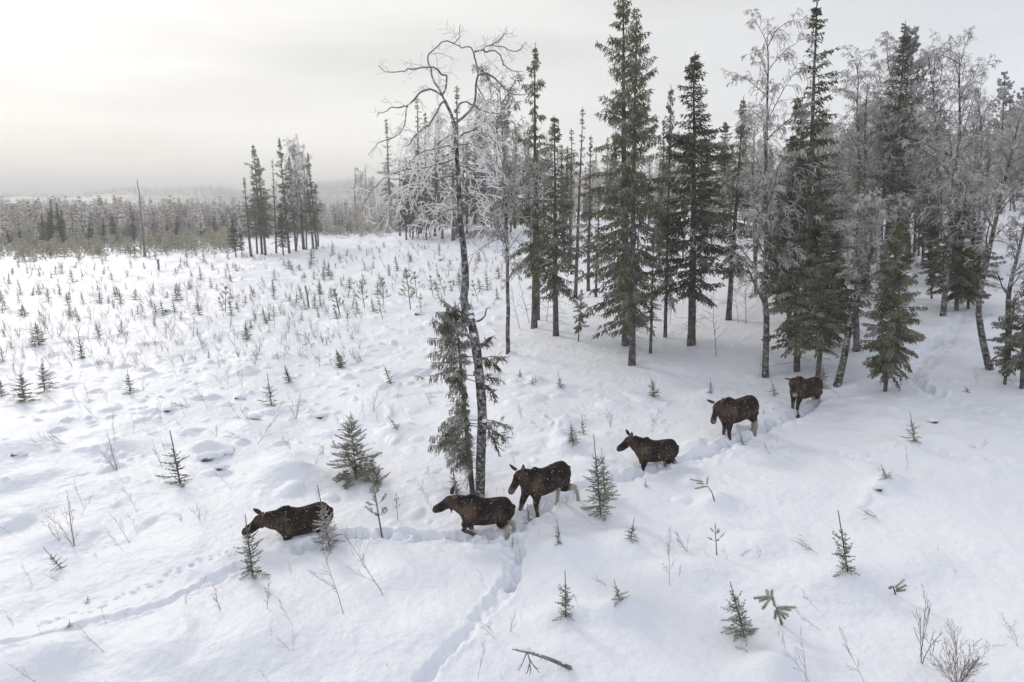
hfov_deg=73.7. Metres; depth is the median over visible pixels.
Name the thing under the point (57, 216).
spruce tree
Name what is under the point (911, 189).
frosted birch
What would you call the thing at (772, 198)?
frosted birch
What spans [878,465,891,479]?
spruce sapling
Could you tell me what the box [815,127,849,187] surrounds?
frosted birch
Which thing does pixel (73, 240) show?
young pine
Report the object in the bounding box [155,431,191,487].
spruce sapling
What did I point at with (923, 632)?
bare birch shoot
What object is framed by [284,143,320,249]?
frosted birch
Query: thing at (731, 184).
spruce tree
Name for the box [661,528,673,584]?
bare birch shoot
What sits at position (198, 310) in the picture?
spruce sapling
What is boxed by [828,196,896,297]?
frosted birch
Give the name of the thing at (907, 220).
frosted birch
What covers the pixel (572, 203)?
spruce tree
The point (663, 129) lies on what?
spruce tree
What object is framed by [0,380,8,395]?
spruce sapling
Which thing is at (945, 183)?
frosted birch
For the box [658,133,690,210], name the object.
frosted birch
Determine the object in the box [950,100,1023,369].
frosted birch
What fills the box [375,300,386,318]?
young pine
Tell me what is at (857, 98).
frosted birch
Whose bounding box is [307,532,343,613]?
slender birch
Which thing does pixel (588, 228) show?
spruce tree
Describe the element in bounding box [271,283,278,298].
spruce sapling
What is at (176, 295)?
spruce sapling
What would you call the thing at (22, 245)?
young pine
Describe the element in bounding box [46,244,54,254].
young pine
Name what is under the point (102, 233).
spruce tree
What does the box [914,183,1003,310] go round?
spruce tree
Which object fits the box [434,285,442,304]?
young pine
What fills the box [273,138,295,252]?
spruce tree
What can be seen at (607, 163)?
spruce tree
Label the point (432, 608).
snow ground
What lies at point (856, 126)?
pine tree
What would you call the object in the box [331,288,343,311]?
young pine
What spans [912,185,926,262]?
spruce tree
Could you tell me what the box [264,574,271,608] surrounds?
bare birch shoot
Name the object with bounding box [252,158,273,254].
spruce tree
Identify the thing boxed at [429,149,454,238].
spruce tree
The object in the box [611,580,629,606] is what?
spruce sapling
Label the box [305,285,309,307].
broken post
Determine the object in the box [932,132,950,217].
frosted birch
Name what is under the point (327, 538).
spruce sapling
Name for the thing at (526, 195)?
spruce tree
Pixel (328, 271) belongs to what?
spruce sapling
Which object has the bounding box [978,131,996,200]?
frosted birch
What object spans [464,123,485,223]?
spruce tree
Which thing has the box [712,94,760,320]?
spruce tree
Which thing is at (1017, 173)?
spruce tree
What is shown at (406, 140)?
frosted birch
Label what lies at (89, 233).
spruce tree
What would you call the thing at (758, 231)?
spruce tree
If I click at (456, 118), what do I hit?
spruce tree
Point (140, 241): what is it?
young pine
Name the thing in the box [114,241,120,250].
young pine
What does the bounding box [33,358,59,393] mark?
spruce sapling
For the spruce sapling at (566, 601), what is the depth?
15.27 m
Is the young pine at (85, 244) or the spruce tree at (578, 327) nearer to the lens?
the spruce tree at (578, 327)
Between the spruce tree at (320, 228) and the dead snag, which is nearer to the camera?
the dead snag
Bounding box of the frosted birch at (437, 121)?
[416,108,469,233]
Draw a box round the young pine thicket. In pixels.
[0,225,397,266]
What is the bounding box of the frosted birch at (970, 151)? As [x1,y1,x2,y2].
[947,144,994,219]
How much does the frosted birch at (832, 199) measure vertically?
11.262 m
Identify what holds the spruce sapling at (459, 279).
on the snow ground
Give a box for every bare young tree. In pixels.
[703,286,726,355]
[738,274,752,307]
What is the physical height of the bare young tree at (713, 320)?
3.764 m
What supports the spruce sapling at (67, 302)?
on the snow ground
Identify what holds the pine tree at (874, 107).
on the snow ground
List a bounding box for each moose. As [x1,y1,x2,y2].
[241,502,333,540]
[432,486,515,539]
[508,461,579,517]
[616,429,678,470]
[707,395,758,439]
[785,376,822,417]
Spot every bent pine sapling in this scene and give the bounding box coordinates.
[691,477,714,500]
[753,589,795,624]
[888,578,907,594]
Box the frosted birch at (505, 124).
[437,63,567,353]
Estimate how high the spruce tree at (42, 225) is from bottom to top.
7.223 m
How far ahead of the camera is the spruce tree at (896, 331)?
26.57 m
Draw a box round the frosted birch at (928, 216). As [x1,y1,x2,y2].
[898,132,947,276]
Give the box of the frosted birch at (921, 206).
[910,166,941,255]
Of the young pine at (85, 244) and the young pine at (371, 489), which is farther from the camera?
the young pine at (85, 244)
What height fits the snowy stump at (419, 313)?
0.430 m
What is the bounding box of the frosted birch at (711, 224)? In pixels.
[705,188,723,265]
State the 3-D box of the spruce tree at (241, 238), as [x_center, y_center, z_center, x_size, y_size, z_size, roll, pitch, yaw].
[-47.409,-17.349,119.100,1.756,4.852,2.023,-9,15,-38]
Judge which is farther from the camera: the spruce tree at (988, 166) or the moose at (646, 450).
the spruce tree at (988, 166)
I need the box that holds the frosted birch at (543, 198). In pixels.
[538,133,556,205]
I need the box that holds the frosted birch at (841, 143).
[774,108,877,296]
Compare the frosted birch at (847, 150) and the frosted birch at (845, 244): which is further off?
the frosted birch at (847, 150)
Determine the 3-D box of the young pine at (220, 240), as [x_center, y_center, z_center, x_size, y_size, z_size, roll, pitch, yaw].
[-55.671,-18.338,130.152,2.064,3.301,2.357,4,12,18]
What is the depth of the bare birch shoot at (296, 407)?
30.91 m
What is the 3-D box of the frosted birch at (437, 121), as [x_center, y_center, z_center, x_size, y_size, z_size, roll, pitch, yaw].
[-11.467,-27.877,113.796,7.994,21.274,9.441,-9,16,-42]
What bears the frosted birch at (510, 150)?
on the snow ground
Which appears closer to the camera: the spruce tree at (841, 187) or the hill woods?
the spruce tree at (841, 187)
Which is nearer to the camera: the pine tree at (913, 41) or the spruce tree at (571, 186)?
the pine tree at (913, 41)
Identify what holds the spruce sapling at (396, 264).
on the snow ground
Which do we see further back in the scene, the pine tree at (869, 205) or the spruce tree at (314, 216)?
the spruce tree at (314, 216)
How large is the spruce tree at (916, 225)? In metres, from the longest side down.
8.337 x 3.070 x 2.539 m
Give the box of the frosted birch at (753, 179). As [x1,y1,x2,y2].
[724,101,797,290]
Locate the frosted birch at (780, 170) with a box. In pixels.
[773,148,818,209]
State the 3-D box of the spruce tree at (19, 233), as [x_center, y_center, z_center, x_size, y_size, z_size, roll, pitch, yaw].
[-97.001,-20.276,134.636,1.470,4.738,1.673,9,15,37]
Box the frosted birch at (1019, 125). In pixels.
[1007,108,1023,195]
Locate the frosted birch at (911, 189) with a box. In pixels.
[877,105,950,268]
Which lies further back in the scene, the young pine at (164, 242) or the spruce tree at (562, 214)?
the young pine at (164, 242)
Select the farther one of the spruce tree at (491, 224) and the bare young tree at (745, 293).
the spruce tree at (491, 224)
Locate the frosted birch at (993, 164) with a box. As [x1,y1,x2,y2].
[991,129,1006,208]
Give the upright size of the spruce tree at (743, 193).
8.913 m
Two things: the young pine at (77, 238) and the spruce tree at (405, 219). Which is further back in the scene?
the young pine at (77, 238)
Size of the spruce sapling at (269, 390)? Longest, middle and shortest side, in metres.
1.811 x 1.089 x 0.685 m
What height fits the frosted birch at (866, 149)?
14.383 m
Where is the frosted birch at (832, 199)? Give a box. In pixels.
[787,123,882,312]
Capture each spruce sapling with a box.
[0,346,6,360]
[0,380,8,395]
[7,372,39,402]
[21,306,28,316]
[29,322,49,345]
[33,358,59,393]
[43,547,66,571]
[63,291,72,304]
[68,270,77,281]
[74,333,86,358]
[94,321,104,337]
[114,292,126,303]
[121,370,134,394]
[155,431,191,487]
[159,300,167,314]
[170,288,183,300]
[191,300,202,314]
[226,298,234,314]
[234,514,269,579]
[240,323,251,339]
[257,374,277,406]
[260,306,269,323]
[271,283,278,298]
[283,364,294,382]
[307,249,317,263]
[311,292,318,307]
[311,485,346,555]
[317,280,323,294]
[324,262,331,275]
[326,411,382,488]
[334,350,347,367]
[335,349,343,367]
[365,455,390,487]
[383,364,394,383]
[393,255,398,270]
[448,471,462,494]
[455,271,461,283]
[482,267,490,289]
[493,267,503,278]
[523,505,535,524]
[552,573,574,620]
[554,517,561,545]
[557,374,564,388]
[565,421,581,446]
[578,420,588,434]
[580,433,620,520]
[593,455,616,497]
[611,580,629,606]
[624,517,639,542]
[647,379,659,396]
[720,581,758,640]
[767,379,778,395]
[817,366,830,388]
[832,510,859,576]
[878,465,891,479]
[900,414,921,443]
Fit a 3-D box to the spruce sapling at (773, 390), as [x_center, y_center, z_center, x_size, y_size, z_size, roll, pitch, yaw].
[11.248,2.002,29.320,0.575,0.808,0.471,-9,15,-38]
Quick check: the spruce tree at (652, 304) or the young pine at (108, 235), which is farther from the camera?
the young pine at (108, 235)
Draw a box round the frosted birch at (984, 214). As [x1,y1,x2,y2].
[967,184,994,243]
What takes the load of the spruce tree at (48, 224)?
on the snow ground
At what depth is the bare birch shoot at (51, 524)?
19.64 m
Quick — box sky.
[0,0,1023,196]
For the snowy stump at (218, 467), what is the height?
0.232 m
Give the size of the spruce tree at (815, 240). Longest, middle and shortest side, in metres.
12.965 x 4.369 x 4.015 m
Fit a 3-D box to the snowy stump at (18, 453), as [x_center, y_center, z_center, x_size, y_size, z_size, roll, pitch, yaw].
[-18.647,4.271,25.873,0.538,0.238,0.387,-2,12,-10]
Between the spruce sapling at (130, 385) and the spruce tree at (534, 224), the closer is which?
the spruce sapling at (130, 385)
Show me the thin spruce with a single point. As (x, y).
(465, 454)
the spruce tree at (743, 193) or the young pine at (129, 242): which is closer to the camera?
the spruce tree at (743, 193)
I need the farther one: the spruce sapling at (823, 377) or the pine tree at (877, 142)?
the pine tree at (877, 142)
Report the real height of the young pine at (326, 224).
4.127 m
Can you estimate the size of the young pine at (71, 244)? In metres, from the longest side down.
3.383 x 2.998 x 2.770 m
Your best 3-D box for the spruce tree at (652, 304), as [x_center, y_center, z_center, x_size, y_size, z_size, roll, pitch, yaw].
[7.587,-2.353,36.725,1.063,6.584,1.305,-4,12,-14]
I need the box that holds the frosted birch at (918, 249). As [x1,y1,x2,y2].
[903,151,946,255]
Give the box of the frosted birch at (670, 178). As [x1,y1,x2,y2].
[645,152,679,215]
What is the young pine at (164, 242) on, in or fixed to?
on the snow ground
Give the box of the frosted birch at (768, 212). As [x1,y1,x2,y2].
[747,181,777,270]
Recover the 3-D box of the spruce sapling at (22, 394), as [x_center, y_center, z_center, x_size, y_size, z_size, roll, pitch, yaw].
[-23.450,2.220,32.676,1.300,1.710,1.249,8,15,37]
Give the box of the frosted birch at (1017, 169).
[1007,147,1023,202]
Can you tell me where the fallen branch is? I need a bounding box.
[512,647,571,675]
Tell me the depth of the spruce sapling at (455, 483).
22.18 m
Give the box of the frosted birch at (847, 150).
[829,122,856,243]
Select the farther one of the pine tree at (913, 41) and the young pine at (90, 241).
the young pine at (90, 241)
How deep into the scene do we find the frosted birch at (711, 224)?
60.24 m
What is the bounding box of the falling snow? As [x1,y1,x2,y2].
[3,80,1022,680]
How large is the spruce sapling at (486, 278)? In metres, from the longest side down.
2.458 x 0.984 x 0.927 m
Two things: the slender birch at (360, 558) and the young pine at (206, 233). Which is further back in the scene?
the young pine at (206, 233)
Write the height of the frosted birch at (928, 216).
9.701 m
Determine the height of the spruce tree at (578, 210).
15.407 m
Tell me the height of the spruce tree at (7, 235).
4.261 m
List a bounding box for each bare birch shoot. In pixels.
[42,510,59,539]
[55,491,77,546]
[100,431,118,469]
[212,591,220,607]
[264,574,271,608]
[288,394,300,417]
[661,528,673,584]
[778,632,809,681]
[794,628,806,681]
[839,627,863,680]
[913,586,942,663]
[920,604,930,655]
[1001,613,1018,644]
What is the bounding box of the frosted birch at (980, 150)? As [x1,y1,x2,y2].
[928,67,1023,245]
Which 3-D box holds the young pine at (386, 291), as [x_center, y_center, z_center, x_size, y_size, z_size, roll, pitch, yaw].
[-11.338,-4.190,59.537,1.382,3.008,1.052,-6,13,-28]
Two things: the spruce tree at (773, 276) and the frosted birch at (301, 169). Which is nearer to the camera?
the spruce tree at (773, 276)
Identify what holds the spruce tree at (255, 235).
on the snow ground
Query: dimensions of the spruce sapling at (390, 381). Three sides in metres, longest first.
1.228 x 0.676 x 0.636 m
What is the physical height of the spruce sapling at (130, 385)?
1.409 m
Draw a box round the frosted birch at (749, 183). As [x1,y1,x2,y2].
[744,166,762,225]
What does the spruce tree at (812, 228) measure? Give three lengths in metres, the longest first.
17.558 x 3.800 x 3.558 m
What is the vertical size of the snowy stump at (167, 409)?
0.265 m
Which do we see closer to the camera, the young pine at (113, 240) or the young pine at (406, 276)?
the young pine at (406, 276)
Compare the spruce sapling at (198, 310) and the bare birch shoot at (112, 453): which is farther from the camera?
the spruce sapling at (198, 310)
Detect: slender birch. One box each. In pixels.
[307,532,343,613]
[343,526,383,594]
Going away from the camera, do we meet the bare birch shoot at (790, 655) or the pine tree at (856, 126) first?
the bare birch shoot at (790, 655)
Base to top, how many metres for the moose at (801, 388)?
1.890 m
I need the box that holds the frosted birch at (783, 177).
[769,152,805,255]
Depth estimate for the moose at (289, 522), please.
19.45 m
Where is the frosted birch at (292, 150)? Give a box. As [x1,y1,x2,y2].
[271,139,309,251]
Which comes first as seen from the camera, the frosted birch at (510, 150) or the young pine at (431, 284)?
the young pine at (431, 284)
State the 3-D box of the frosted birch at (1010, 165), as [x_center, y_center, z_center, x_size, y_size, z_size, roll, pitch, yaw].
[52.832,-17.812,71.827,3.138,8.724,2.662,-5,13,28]
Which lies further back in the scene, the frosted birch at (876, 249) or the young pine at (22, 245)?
the young pine at (22, 245)
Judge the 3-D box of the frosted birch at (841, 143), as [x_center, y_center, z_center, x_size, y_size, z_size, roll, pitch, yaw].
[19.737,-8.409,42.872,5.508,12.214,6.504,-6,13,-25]
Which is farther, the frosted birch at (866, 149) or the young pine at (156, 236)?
the young pine at (156, 236)
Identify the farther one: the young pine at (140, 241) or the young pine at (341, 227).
the young pine at (341, 227)
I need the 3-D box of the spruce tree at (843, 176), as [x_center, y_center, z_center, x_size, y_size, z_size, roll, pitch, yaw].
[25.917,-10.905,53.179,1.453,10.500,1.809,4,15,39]
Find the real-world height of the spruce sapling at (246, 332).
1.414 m
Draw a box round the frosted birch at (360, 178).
[346,168,370,203]
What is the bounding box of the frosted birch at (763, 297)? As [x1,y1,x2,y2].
[683,8,828,377]
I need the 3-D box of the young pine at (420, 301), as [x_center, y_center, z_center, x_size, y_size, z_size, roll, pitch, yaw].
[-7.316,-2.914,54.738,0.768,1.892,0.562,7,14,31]
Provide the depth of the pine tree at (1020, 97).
85.77 m
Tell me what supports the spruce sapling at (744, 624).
on the snow ground
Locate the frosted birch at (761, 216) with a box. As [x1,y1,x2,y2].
[749,194,773,241]
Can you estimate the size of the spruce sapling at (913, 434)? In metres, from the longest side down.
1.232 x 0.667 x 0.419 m
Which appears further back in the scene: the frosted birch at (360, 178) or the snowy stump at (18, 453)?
the frosted birch at (360, 178)
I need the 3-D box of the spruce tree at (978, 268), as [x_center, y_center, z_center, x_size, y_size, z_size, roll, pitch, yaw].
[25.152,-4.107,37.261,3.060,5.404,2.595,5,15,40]
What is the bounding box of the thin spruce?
[425,296,512,493]
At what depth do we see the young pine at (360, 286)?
60.48 m
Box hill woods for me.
[3,166,713,204]
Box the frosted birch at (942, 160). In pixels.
[925,123,957,195]
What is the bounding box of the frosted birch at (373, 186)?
[366,176,379,203]
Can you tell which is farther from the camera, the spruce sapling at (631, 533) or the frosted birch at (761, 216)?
the frosted birch at (761, 216)
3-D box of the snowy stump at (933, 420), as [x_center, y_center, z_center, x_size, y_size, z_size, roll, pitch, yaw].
[15.109,2.850,24.476,0.401,0.232,0.541,10,15,40]
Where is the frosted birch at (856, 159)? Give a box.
[840,121,872,250]
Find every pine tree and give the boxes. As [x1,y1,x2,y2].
[844,103,870,193]
[862,25,950,270]
[862,109,906,275]
[866,90,889,139]
[867,138,887,262]
[908,125,935,251]
[922,79,949,138]
[962,109,987,167]
[983,143,994,166]
[984,71,1020,190]
[990,151,1004,202]
[991,134,1018,213]
[1009,87,1023,197]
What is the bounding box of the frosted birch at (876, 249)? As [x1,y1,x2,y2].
[831,187,921,387]
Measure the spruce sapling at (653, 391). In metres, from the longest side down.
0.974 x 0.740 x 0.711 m
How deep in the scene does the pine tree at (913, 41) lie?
44.02 m
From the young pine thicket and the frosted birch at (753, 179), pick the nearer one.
the frosted birch at (753, 179)
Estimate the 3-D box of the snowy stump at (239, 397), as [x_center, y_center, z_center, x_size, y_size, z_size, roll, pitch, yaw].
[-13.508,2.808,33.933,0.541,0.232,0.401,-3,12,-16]
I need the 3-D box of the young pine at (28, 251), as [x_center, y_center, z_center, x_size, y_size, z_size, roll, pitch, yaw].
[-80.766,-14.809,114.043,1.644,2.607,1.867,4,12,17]
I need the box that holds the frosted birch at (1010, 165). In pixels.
[997,130,1022,210]
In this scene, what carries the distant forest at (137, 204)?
on the snow ground
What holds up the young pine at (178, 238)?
on the snow ground
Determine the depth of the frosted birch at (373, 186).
328.50 m
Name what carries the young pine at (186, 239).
on the snow ground
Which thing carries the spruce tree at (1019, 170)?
on the snow ground
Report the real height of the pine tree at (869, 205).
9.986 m
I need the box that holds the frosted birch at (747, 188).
[730,168,760,234]
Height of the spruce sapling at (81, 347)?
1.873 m
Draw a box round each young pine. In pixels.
[0,233,5,245]
[0,246,5,256]
[3,245,12,255]
[13,250,23,259]
[14,239,26,253]
[17,242,29,259]
[22,245,33,256]
[31,236,40,247]
[35,240,48,254]
[37,241,53,255]
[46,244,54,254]
[51,231,65,244]
[59,245,71,258]
[66,237,79,250]
[66,238,76,252]
[70,245,80,255]
[72,234,82,245]
[80,242,89,252]
[84,238,95,252]
[89,245,98,255]
[98,243,109,256]
[102,233,114,248]
[108,237,117,250]
[113,231,125,243]
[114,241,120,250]
[122,238,135,255]
[134,238,148,252]
[135,230,146,241]
[141,238,154,249]
[148,232,163,249]
[151,234,164,249]
[159,239,172,253]
[162,237,172,249]
[170,236,178,250]
[173,236,181,251]
[176,238,188,252]
[180,237,192,249]
[185,242,195,252]
[202,231,212,245]
[208,232,220,246]
[211,234,225,249]
[213,237,224,249]
[221,286,232,312]
[223,235,233,251]
[321,222,331,233]
[330,288,344,314]
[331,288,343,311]
[332,225,341,236]
[336,225,346,235]
[356,279,367,307]
[358,223,366,233]
[365,475,387,537]
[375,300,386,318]
[376,276,390,305]
[398,267,414,308]
[411,271,422,296]
[416,293,425,307]
[427,275,434,293]
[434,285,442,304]
[437,274,445,294]
[444,260,454,275]
[470,280,479,299]
[707,522,724,554]
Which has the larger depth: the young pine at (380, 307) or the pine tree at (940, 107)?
the pine tree at (940, 107)
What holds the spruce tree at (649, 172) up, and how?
on the snow ground
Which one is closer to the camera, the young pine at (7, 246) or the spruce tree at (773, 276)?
the spruce tree at (773, 276)
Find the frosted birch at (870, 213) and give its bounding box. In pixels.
[851,152,886,264]
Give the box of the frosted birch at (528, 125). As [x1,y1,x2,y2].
[511,122,550,228]
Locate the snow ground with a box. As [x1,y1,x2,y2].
[0,170,1023,681]
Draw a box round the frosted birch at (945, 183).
[927,148,962,234]
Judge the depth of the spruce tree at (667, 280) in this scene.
38.61 m
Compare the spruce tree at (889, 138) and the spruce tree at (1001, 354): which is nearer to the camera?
the spruce tree at (1001, 354)
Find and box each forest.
[0,185,696,211]
[0,195,532,244]
[552,100,1023,221]
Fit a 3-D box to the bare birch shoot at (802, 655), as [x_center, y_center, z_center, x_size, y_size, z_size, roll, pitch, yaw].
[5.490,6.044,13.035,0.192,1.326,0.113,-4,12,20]
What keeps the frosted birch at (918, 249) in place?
on the snow ground
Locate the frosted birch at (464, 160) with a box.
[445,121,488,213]
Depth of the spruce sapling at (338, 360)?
40.19 m
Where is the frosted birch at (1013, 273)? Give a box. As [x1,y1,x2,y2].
[984,190,1023,376]
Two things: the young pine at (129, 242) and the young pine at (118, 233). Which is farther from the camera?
the young pine at (118, 233)
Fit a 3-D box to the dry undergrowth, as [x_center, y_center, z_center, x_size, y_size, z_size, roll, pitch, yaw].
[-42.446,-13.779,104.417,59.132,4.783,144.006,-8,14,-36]
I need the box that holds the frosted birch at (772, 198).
[750,166,778,246]
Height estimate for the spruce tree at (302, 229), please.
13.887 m
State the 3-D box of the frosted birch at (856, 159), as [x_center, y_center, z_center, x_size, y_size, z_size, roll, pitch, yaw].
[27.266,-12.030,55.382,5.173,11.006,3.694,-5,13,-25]
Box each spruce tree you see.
[4,230,10,244]
[17,226,22,238]
[35,215,47,242]
[44,213,52,241]
[46,200,55,239]
[53,202,63,244]
[56,210,68,242]
[84,223,92,244]
[100,218,106,244]
[107,216,122,237]
[129,218,137,242]
[173,216,182,235]
[226,219,243,256]
[236,229,245,254]
[238,178,256,256]
[242,145,274,254]
[250,184,257,253]
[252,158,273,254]
[270,160,278,252]
[270,204,291,254]
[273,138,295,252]
[284,157,302,248]
[295,175,307,249]
[302,153,323,248]
[303,177,316,248]
[314,183,323,246]
[351,167,356,207]
[363,167,368,203]
[377,117,398,223]
[391,160,413,239]
[392,161,403,235]
[401,163,415,236]
[404,150,423,238]
[413,99,428,233]
[413,113,437,239]
[418,171,439,236]
[427,141,450,236]
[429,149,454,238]
[440,130,465,240]
[448,87,470,237]
[454,141,477,233]
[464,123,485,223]
[468,138,503,224]
[479,161,501,231]
[487,122,507,230]
[499,145,515,227]
[501,127,524,228]
[507,42,574,328]
[516,149,532,226]
[518,117,585,335]
[523,146,550,319]
[556,0,671,345]
[556,143,574,261]
[557,168,569,222]
[559,145,575,221]
[565,129,577,268]
[570,108,587,297]
[571,7,668,365]
[572,179,575,224]
[573,288,588,341]
[579,134,597,290]
[588,183,603,296]
[599,136,612,206]
[603,146,620,203]
[637,53,758,345]
[643,241,661,353]
[644,156,657,225]
[648,84,685,336]
[648,192,669,260]
[654,120,667,201]
[677,185,685,257]
[688,143,718,232]
[705,122,741,240]
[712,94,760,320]
[729,144,735,231]
[737,159,751,223]
[748,134,823,338]
[750,189,763,253]
[752,208,800,304]
[758,150,777,245]
[761,230,846,371]
[768,0,849,348]
[775,96,859,291]
[785,238,822,348]
[786,231,858,377]
[790,225,872,347]
[820,154,855,258]
[838,168,882,351]
[839,134,848,256]
[852,219,927,391]
[867,20,926,286]
[910,160,947,253]
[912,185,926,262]
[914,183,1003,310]
[916,200,942,298]
[939,218,1006,308]
[981,296,1022,385]
[982,130,995,205]
[992,281,1023,388]
[1008,136,1023,190]
[1013,127,1023,200]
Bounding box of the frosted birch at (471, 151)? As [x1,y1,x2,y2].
[458,97,499,232]
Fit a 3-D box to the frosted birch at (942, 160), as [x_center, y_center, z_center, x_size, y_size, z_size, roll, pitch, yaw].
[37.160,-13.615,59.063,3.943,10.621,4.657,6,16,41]
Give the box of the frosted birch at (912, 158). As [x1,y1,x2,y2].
[867,102,933,239]
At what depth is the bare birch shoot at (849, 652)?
13.03 m
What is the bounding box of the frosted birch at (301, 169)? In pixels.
[282,134,311,223]
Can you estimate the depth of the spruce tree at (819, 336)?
29.64 m
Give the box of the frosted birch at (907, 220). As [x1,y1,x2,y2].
[860,31,958,269]
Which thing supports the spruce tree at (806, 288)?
on the snow ground
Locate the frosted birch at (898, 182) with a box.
[853,116,927,228]
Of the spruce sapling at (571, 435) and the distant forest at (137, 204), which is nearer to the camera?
the spruce sapling at (571, 435)
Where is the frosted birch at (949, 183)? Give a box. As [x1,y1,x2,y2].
[941,161,975,211]
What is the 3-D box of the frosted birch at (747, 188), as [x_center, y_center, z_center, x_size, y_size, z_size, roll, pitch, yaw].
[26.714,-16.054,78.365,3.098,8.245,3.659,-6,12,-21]
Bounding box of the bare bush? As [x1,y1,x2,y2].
[922,617,1004,681]
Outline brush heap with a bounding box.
[455,224,488,239]
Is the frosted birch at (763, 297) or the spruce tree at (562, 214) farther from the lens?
the spruce tree at (562, 214)
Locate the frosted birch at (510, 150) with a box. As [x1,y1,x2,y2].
[495,120,526,231]
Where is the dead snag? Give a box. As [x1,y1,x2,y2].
[133,181,145,256]
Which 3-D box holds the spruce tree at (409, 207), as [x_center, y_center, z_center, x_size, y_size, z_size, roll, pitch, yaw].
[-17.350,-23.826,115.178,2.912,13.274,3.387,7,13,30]
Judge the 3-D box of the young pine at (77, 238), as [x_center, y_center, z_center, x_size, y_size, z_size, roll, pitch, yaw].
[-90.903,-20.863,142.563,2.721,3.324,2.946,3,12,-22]
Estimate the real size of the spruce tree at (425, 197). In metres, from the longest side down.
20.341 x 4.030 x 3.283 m
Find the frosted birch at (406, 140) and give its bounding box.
[390,131,432,238]
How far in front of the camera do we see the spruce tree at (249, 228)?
110.54 m
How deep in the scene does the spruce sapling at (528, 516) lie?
19.99 m
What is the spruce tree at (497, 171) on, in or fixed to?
on the snow ground
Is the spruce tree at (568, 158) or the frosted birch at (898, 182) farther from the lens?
the spruce tree at (568, 158)
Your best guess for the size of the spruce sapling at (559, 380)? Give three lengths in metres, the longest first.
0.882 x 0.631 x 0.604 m
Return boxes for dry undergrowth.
[0,239,505,368]
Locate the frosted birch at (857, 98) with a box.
[813,44,905,282]
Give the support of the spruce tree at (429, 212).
on the snow ground
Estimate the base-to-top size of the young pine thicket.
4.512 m
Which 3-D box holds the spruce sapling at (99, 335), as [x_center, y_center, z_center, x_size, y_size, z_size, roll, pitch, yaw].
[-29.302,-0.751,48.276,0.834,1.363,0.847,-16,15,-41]
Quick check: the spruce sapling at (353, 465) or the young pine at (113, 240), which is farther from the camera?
the young pine at (113, 240)
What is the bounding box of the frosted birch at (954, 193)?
[882,26,1017,315]
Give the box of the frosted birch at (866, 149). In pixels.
[813,59,914,296]
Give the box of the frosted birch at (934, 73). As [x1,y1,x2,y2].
[868,29,986,285]
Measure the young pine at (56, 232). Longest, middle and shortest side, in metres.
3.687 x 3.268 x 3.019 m
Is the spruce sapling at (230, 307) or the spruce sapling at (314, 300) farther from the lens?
the spruce sapling at (314, 300)
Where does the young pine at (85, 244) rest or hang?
on the snow ground
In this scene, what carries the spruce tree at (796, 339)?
on the snow ground
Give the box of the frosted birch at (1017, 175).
[992,108,1023,211]
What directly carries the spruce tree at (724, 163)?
on the snow ground
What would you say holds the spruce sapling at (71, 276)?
on the snow ground
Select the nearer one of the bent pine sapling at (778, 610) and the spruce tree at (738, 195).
the bent pine sapling at (778, 610)
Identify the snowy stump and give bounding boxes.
[11,450,27,456]
[162,407,176,412]
[214,464,229,470]
[220,450,232,454]
[234,395,245,398]
[245,414,260,419]
[315,413,327,418]
[414,311,425,314]
[871,484,882,491]
[926,417,938,423]
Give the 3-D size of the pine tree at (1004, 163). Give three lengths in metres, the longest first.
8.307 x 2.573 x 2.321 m
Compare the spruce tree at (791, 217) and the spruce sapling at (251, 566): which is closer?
the spruce sapling at (251, 566)
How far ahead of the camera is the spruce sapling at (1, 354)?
41.16 m
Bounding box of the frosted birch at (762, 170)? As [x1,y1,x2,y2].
[756,153,778,230]
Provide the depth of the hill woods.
1529.57 m
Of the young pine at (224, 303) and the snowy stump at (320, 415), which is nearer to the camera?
the snowy stump at (320, 415)
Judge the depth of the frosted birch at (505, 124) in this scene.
37.85 m
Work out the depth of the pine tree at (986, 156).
79.19 m
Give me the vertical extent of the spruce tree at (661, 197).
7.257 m
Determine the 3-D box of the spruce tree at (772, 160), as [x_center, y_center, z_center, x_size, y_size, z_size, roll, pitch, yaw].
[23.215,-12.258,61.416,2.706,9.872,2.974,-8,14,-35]
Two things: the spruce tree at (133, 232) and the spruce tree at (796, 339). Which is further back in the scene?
the spruce tree at (133, 232)
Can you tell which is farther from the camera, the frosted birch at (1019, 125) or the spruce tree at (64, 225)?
the spruce tree at (64, 225)
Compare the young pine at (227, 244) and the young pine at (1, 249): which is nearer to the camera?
the young pine at (1, 249)
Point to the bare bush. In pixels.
(969, 667)
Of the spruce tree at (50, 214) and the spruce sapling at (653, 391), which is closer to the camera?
the spruce sapling at (653, 391)
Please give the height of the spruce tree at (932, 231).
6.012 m
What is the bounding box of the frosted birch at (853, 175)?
[817,130,881,264]
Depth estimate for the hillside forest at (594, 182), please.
134.45 m
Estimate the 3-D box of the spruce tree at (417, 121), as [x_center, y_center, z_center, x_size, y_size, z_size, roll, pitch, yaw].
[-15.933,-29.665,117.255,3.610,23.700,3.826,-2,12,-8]
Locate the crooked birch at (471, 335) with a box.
[346,20,534,497]
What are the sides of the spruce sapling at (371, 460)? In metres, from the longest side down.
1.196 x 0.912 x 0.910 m
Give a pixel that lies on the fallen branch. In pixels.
(527, 650)
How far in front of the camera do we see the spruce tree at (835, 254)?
33.33 m
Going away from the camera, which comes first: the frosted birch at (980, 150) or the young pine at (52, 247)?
the frosted birch at (980, 150)
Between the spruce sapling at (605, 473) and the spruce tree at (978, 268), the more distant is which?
the spruce tree at (978, 268)
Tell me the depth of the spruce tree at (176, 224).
164.09 m

